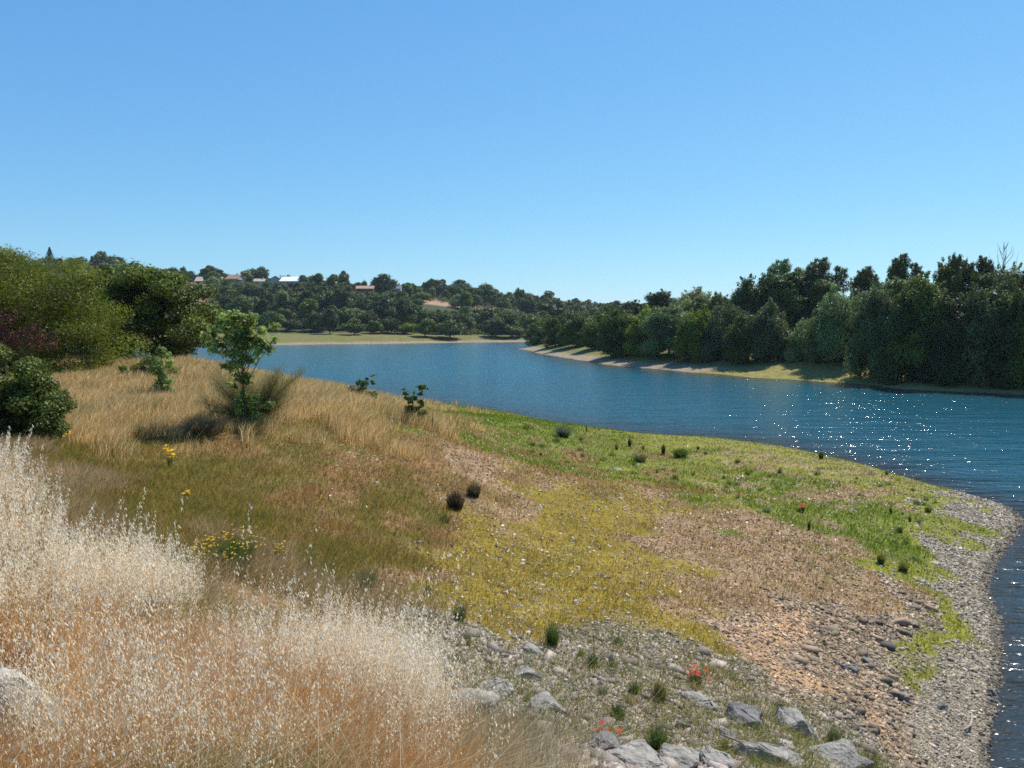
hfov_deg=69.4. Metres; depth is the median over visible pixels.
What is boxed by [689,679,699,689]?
grass tuft
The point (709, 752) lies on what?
boulder
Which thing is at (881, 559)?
grass clump
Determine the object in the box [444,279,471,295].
broadleaf tree
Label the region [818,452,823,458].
grass clump
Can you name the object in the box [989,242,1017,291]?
bare tree
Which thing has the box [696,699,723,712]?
boulder
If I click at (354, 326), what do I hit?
bushy tree
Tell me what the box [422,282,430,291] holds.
broadleaf tree
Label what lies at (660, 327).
broadleaf tree
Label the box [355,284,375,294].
house
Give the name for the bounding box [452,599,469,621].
grass clump
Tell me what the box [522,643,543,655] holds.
boulder
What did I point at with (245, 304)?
broadleaf tree
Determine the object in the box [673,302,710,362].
broadleaf tree
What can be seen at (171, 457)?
yellow flower plant
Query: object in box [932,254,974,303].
broadleaf tree
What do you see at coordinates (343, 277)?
broadleaf tree
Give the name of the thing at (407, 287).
broadleaf tree
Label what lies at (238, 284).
bushy tree
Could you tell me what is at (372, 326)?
bushy tree
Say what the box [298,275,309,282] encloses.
broadleaf tree
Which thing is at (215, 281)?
broadleaf tree
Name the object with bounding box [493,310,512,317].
broadleaf tree
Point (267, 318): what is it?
bushy tree
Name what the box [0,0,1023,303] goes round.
sky
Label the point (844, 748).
boulder
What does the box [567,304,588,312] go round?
broadleaf tree
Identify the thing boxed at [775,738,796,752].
boulder
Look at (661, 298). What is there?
broadleaf tree
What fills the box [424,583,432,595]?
grass clump
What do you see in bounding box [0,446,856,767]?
bent stems
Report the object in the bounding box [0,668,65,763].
boulder
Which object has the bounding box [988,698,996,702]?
boulder
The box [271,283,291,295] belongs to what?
broadleaf tree
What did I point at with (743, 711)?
boulder
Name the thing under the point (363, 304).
broadleaf tree
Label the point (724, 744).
grass clump
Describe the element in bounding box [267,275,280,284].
house
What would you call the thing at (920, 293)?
broadleaf tree
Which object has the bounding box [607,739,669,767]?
boulder
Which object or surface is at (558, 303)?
broadleaf tree
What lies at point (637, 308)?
broadleaf tree
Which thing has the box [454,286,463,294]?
broadleaf tree
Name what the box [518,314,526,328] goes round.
broadleaf tree
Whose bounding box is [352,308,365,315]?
bushy tree
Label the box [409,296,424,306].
bushy tree
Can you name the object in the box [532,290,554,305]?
broadleaf tree
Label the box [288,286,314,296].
bushy tree
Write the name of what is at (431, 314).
broadleaf tree
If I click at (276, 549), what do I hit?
yellow flower plant
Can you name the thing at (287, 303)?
broadleaf tree
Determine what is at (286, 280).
house
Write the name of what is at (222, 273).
broadleaf tree
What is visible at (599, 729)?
poppy plant
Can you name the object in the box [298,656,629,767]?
mixed grass
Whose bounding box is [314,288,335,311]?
broadleaf tree
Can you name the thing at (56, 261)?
broadleaf tree
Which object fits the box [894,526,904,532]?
weed clump
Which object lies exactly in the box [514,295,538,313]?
broadleaf tree
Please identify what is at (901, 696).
boulder
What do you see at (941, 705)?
boulder
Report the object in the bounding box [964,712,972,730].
driftwood
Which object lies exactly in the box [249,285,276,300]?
broadleaf tree
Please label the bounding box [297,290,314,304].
broadleaf tree
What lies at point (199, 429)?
brown bush
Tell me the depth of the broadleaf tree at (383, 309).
311.38 m
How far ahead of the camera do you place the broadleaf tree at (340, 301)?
322.62 m
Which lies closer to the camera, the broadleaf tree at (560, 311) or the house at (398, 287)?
the broadleaf tree at (560, 311)
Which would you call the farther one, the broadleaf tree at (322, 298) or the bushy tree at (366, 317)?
the broadleaf tree at (322, 298)
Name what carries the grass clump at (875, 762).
on the ground at (831, 371)
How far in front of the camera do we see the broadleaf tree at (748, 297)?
124.89 m
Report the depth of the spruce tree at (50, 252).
464.07 m
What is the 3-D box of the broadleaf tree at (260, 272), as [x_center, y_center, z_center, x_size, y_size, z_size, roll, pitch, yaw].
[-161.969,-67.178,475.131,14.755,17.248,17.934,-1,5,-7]
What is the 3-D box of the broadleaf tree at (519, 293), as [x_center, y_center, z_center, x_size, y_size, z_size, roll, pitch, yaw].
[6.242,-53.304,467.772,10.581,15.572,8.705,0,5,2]
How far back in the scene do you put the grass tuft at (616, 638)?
11.61 m
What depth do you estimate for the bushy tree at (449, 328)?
282.92 m
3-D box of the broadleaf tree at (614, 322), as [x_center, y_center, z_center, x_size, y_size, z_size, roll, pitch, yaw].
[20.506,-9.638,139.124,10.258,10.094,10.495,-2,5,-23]
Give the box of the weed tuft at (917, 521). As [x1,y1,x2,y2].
[912,517,923,522]
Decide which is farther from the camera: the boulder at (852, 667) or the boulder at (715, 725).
the boulder at (852, 667)
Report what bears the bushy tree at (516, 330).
on the ground at (831, 371)
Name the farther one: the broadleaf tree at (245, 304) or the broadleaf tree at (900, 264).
the broadleaf tree at (245, 304)
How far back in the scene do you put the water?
60.73 m
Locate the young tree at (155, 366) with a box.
[140,346,177,393]
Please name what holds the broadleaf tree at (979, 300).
on the ground at (831, 371)
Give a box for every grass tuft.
[576,646,585,655]
[605,657,617,667]
[610,635,624,645]
[623,694,633,704]
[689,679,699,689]
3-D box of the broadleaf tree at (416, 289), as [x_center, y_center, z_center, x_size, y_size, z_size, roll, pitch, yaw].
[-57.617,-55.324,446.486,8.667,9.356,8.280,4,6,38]
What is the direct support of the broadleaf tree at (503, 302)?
on the ground at (831, 371)
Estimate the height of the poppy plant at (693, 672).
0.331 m
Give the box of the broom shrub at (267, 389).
[188,361,305,424]
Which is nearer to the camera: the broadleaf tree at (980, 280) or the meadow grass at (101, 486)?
the meadow grass at (101, 486)
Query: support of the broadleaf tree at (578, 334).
on the ground at (831, 371)
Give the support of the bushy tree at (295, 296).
on the ground at (831, 371)
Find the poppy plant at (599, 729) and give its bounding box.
[594,720,610,730]
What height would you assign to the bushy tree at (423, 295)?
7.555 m
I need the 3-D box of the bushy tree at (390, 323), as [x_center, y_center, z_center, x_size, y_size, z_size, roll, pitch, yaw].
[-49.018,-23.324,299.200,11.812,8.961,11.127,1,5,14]
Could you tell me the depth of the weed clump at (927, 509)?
26.04 m
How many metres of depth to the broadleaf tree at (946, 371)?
79.06 m
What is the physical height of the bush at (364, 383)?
1.561 m
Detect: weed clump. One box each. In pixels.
[434,511,455,521]
[631,454,651,461]
[665,447,690,457]
[761,507,770,512]
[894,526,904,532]
[923,506,932,512]
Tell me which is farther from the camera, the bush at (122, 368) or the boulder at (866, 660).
the bush at (122, 368)
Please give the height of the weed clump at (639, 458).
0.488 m
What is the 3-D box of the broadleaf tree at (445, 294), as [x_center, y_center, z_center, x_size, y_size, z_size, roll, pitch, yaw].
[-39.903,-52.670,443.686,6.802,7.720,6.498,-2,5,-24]
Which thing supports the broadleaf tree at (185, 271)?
on the ground at (831, 371)
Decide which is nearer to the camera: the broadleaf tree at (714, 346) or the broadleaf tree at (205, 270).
the broadleaf tree at (714, 346)
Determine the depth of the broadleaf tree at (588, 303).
482.80 m
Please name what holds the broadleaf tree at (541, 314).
on the ground at (831, 371)
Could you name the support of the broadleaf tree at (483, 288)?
on the ground at (831, 371)
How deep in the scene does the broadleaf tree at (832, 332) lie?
96.62 m
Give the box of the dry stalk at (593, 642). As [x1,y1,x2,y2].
[593,629,595,654]
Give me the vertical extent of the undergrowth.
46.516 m
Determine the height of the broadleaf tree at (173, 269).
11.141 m
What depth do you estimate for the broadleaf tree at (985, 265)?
102.60 m
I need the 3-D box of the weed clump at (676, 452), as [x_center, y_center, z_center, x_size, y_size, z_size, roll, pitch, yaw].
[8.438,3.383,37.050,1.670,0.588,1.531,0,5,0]
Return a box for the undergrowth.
[3,268,534,334]
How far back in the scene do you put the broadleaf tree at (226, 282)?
390.67 m
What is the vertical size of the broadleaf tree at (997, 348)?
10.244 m
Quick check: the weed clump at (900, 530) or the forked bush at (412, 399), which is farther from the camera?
the forked bush at (412, 399)
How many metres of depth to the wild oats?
4.18 m
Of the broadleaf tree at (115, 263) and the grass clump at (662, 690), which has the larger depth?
the broadleaf tree at (115, 263)
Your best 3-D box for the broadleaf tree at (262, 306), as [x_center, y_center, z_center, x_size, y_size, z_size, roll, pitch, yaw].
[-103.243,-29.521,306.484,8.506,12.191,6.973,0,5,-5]
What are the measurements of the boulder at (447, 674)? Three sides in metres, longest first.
0.742 x 0.685 x 0.663 m
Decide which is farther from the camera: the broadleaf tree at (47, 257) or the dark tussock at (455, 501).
the broadleaf tree at (47, 257)
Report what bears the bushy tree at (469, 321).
on the ground at (831, 371)
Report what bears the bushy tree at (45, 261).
on the ground at (831, 371)
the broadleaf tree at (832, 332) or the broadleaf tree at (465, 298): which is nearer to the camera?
the broadleaf tree at (832, 332)
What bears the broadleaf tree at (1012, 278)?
on the ground at (831, 371)
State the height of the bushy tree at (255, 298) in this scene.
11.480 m
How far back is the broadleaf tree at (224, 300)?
330.49 m
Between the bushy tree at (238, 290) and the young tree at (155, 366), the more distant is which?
the bushy tree at (238, 290)
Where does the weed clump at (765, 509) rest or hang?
on the ground at (831, 371)
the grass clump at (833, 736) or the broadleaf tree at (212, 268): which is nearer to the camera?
the grass clump at (833, 736)
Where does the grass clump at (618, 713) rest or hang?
on the ground at (831, 371)
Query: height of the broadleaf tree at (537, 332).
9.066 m
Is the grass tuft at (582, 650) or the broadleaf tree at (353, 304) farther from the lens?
the broadleaf tree at (353, 304)
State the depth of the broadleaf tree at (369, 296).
370.35 m
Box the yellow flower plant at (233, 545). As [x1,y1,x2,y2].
[187,524,275,571]
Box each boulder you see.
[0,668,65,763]
[428,667,458,680]
[447,688,499,716]
[477,677,514,697]
[513,666,546,682]
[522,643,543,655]
[525,691,567,715]
[587,730,623,750]
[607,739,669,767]
[658,743,701,767]
[675,691,710,702]
[675,720,690,728]
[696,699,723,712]
[699,745,733,767]
[708,723,723,729]
[717,726,736,737]
[719,733,802,767]
[725,701,762,727]
[775,707,812,736]
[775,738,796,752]
[803,724,820,744]
[806,738,860,767]
[839,663,858,673]
[858,755,873,767]
[861,656,873,663]
[890,691,908,700]
[935,702,948,709]
[988,688,998,695]
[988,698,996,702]
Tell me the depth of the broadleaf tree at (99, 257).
418.57 m
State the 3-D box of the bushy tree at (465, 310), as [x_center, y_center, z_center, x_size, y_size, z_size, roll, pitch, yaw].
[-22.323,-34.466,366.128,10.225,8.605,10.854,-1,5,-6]
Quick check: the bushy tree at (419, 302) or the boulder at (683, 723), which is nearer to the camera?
the boulder at (683, 723)
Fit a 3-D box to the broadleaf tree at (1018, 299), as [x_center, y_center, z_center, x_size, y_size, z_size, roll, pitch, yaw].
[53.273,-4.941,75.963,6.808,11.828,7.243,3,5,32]
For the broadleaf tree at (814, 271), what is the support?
on the ground at (831, 371)
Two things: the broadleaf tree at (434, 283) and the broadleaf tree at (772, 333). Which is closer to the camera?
the broadleaf tree at (772, 333)
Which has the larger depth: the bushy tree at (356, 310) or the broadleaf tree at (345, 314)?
the bushy tree at (356, 310)
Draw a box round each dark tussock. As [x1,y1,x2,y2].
[443,488,468,510]
[465,482,482,497]
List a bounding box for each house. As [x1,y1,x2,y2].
[194,277,223,281]
[224,273,244,280]
[253,277,265,284]
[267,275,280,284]
[279,277,299,284]
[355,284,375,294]
[392,283,401,291]
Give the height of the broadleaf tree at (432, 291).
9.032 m
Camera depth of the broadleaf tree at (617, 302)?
406.73 m
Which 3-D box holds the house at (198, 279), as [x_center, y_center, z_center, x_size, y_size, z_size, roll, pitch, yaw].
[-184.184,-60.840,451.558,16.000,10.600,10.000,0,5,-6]
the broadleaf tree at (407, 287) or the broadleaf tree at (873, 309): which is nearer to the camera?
the broadleaf tree at (873, 309)
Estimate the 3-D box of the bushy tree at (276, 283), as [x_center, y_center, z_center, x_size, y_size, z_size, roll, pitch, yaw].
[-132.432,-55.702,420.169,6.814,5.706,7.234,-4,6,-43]
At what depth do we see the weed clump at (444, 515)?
17.72 m
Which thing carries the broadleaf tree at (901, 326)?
on the ground at (831, 371)
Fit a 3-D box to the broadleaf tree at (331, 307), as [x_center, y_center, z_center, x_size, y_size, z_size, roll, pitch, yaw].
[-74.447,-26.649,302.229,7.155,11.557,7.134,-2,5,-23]
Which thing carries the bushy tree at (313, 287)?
on the ground at (831, 371)
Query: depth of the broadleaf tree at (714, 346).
113.81 m
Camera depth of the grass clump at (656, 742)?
6.60 m
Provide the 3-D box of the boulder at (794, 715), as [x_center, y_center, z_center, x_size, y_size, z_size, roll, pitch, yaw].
[3.531,4.553,9.557,0.568,0.756,0.668,-1,5,-6]
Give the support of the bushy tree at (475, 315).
on the ground at (831, 371)
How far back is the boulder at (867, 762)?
8.79 m
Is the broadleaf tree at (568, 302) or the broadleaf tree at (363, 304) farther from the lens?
the broadleaf tree at (568, 302)
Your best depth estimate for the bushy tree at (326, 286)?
382.46 m
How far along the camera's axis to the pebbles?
13.35 m
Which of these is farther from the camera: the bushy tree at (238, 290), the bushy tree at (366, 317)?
the bushy tree at (238, 290)
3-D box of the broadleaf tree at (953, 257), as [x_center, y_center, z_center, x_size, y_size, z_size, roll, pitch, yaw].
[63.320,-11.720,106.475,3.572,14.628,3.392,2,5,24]
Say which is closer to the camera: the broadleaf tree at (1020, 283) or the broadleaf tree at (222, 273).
the broadleaf tree at (1020, 283)
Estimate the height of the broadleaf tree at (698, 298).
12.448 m
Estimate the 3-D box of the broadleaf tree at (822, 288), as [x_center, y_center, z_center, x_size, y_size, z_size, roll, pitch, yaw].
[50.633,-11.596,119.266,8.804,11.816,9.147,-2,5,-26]
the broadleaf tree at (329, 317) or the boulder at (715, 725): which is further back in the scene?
the broadleaf tree at (329, 317)
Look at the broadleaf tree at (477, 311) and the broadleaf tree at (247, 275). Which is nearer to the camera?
the broadleaf tree at (477, 311)
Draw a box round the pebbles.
[307,416,1023,767]
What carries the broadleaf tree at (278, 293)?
on the ground at (831, 371)
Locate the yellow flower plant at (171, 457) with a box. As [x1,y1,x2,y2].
[163,444,175,467]
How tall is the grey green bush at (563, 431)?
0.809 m
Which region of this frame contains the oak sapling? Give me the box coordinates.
[199,309,281,424]
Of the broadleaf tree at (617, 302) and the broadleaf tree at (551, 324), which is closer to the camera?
the broadleaf tree at (551, 324)
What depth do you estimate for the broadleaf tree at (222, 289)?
364.99 m
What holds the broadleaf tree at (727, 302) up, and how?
on the ground at (831, 371)
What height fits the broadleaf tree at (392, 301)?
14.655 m
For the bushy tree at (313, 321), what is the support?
on the ground at (831, 371)
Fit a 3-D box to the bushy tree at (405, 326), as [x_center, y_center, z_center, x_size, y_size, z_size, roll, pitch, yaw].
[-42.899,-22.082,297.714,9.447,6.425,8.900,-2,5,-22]
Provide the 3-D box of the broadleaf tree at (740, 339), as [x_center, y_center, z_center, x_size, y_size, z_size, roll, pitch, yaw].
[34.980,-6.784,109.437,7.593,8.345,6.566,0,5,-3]
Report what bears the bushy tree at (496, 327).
on the ground at (831, 371)
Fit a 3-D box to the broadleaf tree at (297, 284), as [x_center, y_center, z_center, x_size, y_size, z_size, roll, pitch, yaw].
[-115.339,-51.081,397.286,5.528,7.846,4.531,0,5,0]
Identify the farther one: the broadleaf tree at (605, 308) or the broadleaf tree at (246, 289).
the broadleaf tree at (246, 289)
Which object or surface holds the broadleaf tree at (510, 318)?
on the ground at (831, 371)
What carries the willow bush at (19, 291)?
on the ground at (831, 371)
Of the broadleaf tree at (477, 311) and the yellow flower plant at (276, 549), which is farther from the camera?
the broadleaf tree at (477, 311)
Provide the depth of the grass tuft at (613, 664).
10.10 m
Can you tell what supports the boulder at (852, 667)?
on the ground at (831, 371)
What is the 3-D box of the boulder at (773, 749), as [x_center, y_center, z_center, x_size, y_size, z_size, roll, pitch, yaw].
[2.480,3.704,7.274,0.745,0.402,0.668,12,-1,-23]
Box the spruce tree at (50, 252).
[45,247,55,257]
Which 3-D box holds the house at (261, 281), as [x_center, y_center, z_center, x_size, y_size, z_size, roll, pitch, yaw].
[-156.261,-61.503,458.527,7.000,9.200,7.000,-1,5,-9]
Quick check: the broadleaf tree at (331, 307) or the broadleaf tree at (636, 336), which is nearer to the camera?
the broadleaf tree at (636, 336)
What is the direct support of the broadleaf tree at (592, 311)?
on the ground at (831, 371)
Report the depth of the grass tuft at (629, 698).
8.62 m
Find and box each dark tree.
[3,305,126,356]
[72,257,173,342]
[87,262,224,356]
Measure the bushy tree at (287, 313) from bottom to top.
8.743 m
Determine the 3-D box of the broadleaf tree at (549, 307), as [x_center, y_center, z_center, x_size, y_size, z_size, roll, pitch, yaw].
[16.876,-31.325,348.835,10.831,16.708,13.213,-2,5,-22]
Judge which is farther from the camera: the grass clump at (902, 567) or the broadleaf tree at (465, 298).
the broadleaf tree at (465, 298)
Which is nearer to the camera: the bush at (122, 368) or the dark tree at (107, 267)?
the bush at (122, 368)
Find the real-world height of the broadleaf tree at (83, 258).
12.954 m
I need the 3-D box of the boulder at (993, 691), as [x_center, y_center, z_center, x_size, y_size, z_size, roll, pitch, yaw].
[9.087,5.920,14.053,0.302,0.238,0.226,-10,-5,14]
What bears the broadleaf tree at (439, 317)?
on the ground at (831, 371)
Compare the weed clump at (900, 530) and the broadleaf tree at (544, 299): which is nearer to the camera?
the weed clump at (900, 530)
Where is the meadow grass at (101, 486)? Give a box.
[0,405,516,689]
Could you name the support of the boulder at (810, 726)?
on the ground at (831, 371)
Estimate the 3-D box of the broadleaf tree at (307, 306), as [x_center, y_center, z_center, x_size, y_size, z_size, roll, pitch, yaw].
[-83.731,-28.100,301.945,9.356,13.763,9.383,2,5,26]
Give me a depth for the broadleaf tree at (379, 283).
432.61 m
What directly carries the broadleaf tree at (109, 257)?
on the ground at (831, 371)
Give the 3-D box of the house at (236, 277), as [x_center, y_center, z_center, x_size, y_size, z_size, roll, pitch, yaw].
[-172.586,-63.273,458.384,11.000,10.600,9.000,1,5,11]
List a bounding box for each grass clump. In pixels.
[349,564,381,591]
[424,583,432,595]
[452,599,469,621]
[541,618,563,647]
[584,651,599,667]
[595,683,611,694]
[608,701,629,720]
[627,680,640,693]
[642,720,677,752]
[648,680,668,701]
[715,736,732,752]
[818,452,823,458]
[824,724,843,741]
[858,749,891,767]
[873,552,887,563]
[898,559,911,572]
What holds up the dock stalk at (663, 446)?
on the ground at (831, 371)
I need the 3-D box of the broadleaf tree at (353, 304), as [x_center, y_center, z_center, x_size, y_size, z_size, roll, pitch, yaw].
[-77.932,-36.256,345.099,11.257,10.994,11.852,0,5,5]
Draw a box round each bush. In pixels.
[0,243,152,374]
[0,308,59,377]
[0,342,77,441]
[118,356,179,378]
[170,415,230,437]
[348,373,377,398]
[398,384,428,417]
[552,423,576,437]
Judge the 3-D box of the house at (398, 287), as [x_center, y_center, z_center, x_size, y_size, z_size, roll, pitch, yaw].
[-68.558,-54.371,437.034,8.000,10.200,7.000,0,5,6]
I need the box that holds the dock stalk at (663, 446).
[661,444,665,453]
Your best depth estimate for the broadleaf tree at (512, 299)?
446.78 m
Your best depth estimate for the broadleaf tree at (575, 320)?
174.50 m
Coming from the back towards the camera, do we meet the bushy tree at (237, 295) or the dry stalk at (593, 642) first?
the bushy tree at (237, 295)
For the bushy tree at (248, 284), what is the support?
on the ground at (831, 371)
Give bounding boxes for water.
[66,342,1023,767]
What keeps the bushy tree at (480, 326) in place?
on the ground at (831, 371)
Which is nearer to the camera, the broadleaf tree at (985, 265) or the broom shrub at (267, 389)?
the broom shrub at (267, 389)
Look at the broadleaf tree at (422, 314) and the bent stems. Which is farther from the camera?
the broadleaf tree at (422, 314)
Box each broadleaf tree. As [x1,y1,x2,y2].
[44,256,56,269]
[53,258,67,272]
[63,256,89,271]
[90,251,108,271]
[103,255,128,263]
[109,260,127,272]
[166,266,183,275]
[179,267,194,281]
[201,267,213,280]
[202,276,221,289]
[203,271,223,281]
[206,265,214,271]
[211,289,235,308]
[215,269,229,277]
[217,284,236,293]
[219,295,234,309]
[220,280,229,286]
[224,294,255,314]
[240,270,252,281]
[243,285,254,295]
[247,266,269,281]
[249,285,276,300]
[252,298,272,314]
[262,282,273,288]
[264,294,275,310]
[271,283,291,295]
[274,290,289,300]
[275,293,297,312]
[292,282,300,287]
[295,298,317,322]
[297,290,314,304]
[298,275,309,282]
[310,273,326,286]
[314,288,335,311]
[319,308,339,333]
[322,305,336,312]
[325,274,338,289]
[329,288,351,310]
[336,306,355,324]
[337,273,350,285]
[347,297,356,308]
[355,297,372,310]
[364,292,375,301]
[370,273,397,293]
[371,292,398,311]
[372,298,396,318]
[386,291,394,298]
[391,291,412,302]
[394,298,418,332]
[402,282,412,296]
[411,285,421,294]
[415,306,424,315]
[415,310,429,323]
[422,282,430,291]
[426,278,443,294]
[426,310,436,319]
[428,286,435,297]
[429,310,452,323]
[439,279,447,292]
[441,290,450,299]
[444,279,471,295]
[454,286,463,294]
[458,290,472,308]
[466,287,474,295]
[469,294,482,307]
[472,309,481,314]
[473,282,493,303]
[477,308,493,323]
[486,290,498,307]
[492,309,521,325]
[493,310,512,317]
[494,296,512,308]
[495,307,507,312]
[498,293,516,307]
[514,288,526,303]
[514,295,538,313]
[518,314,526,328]
[521,314,537,332]
[524,318,552,345]
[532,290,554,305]
[534,310,550,320]
[537,300,556,316]
[538,297,549,302]
[541,315,565,347]
[551,308,567,318]
[552,299,566,308]
[554,310,591,346]
[562,325,584,346]
[564,299,577,305]
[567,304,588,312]
[579,301,591,307]
[580,311,605,348]
[587,306,598,315]
[593,303,618,316]
[594,306,639,358]
[607,300,621,306]
[618,299,644,315]
[622,304,659,356]
[638,303,693,355]
[640,288,674,314]
[668,285,711,315]
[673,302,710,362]
[699,301,747,362]
[708,291,723,314]
[711,292,732,302]
[720,311,765,364]
[722,299,731,307]
[728,274,773,315]
[748,297,791,362]
[759,258,807,288]
[765,267,811,336]
[784,317,828,362]
[798,276,846,322]
[800,283,867,362]
[801,257,851,293]
[843,280,908,381]
[849,265,883,293]
[849,288,868,300]
[873,294,945,385]
[879,275,905,319]
[882,270,954,380]
[884,253,924,283]
[911,290,980,387]
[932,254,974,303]
[948,252,967,285]
[957,268,994,305]
[957,278,1014,387]
[960,255,997,289]
[970,298,1023,389]
[985,261,1023,300]
[995,283,1023,389]
[1016,271,1023,290]
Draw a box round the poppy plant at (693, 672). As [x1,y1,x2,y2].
[686,664,710,686]
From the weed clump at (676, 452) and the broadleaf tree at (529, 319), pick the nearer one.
the weed clump at (676, 452)
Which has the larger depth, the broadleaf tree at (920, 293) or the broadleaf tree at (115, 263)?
the broadleaf tree at (115, 263)
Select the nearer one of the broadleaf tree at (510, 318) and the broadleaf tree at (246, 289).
the broadleaf tree at (510, 318)
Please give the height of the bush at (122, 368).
1.428 m
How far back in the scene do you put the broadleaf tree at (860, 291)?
121.28 m
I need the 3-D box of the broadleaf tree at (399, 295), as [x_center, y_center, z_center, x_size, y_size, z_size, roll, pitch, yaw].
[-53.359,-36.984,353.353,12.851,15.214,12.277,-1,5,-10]
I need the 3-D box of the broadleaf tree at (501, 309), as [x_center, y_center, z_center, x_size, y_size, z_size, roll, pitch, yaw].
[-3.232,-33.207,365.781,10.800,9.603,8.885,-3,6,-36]
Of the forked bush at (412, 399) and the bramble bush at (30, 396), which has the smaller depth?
the bramble bush at (30, 396)
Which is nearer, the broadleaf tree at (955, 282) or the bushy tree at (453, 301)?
the broadleaf tree at (955, 282)
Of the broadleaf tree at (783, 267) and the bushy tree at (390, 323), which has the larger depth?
the bushy tree at (390, 323)
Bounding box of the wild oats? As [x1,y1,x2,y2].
[0,426,526,767]
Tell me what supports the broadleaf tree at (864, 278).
on the ground at (831, 371)
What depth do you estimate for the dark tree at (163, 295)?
48.09 m
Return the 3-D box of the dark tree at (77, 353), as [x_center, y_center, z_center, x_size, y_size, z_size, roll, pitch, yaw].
[-33.740,-3.127,52.054,13.866,5.939,6.562,0,5,0]
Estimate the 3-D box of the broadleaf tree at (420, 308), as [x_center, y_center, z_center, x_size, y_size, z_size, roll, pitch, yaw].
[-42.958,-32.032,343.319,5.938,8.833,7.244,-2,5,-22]
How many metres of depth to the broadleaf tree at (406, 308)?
299.90 m
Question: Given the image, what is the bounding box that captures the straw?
[0,450,582,767]
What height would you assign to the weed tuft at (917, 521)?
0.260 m
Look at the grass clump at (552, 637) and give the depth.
10.61 m
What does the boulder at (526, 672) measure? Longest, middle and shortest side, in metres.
0.441 x 0.347 x 0.291 m
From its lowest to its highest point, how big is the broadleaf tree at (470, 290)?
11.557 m
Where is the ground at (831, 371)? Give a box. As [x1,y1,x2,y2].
[9,275,1023,767]
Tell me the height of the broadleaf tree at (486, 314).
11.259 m
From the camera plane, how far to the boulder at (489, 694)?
7.07 m
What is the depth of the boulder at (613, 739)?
6.66 m
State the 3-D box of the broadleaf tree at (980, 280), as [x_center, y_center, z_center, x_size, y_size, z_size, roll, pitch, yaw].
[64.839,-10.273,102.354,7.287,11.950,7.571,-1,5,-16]
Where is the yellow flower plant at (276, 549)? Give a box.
[271,540,286,561]
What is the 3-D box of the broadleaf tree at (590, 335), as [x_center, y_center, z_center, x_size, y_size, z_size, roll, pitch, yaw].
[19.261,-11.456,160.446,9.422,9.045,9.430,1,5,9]
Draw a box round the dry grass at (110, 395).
[7,353,493,467]
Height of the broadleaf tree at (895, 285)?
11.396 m
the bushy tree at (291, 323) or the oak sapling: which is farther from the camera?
the bushy tree at (291, 323)
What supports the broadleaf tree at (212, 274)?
on the ground at (831, 371)
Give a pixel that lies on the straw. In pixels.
(220, 756)
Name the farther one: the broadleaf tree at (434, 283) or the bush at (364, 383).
the broadleaf tree at (434, 283)
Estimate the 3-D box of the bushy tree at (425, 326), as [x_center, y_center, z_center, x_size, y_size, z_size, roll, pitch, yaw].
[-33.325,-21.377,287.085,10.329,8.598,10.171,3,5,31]
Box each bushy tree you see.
[30,258,54,270]
[231,281,245,287]
[232,293,247,299]
[233,286,243,294]
[245,282,258,287]
[248,296,260,305]
[257,310,285,329]
[273,281,284,285]
[276,307,297,319]
[280,318,300,330]
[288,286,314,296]
[288,292,313,309]
[301,311,327,331]
[305,281,322,294]
[317,285,334,292]
[335,282,352,291]
[339,318,366,334]
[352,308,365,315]
[354,310,381,323]
[365,320,384,333]
[377,315,403,333]
[395,321,414,333]
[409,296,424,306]
[412,318,437,335]
[413,291,430,299]
[434,319,466,337]
[449,293,472,306]
[451,313,476,328]
[458,306,473,313]
[466,312,480,324]
[476,320,490,331]
[482,318,511,336]
[504,325,525,337]
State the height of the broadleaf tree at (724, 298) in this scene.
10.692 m
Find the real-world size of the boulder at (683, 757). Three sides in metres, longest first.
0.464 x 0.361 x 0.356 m
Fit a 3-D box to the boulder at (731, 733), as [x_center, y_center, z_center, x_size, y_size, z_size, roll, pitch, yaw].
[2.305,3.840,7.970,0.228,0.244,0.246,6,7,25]
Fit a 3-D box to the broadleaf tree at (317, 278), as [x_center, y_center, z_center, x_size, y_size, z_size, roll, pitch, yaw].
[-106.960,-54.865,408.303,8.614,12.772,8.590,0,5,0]
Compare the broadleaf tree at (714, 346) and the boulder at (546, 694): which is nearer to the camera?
the boulder at (546, 694)
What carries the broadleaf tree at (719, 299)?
on the ground at (831, 371)
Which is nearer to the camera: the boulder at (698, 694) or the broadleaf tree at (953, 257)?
the boulder at (698, 694)
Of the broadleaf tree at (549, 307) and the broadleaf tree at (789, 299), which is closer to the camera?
the broadleaf tree at (789, 299)
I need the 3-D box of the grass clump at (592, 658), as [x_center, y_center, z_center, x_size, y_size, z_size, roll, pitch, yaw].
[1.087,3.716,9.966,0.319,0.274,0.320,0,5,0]
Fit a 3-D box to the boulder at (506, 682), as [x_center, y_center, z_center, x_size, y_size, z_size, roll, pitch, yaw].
[-0.241,3.354,7.978,0.554,0.272,0.436,-11,14,-14]
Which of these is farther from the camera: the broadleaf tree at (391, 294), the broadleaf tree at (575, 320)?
the broadleaf tree at (391, 294)
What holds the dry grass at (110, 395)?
on the ground at (831, 371)
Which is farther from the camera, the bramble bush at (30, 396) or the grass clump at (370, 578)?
the bramble bush at (30, 396)
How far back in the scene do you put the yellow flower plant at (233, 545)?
9.79 m
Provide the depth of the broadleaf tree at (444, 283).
470.53 m
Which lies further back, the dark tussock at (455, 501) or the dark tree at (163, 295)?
the dark tree at (163, 295)
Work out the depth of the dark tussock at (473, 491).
20.51 m
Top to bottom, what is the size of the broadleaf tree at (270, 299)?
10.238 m

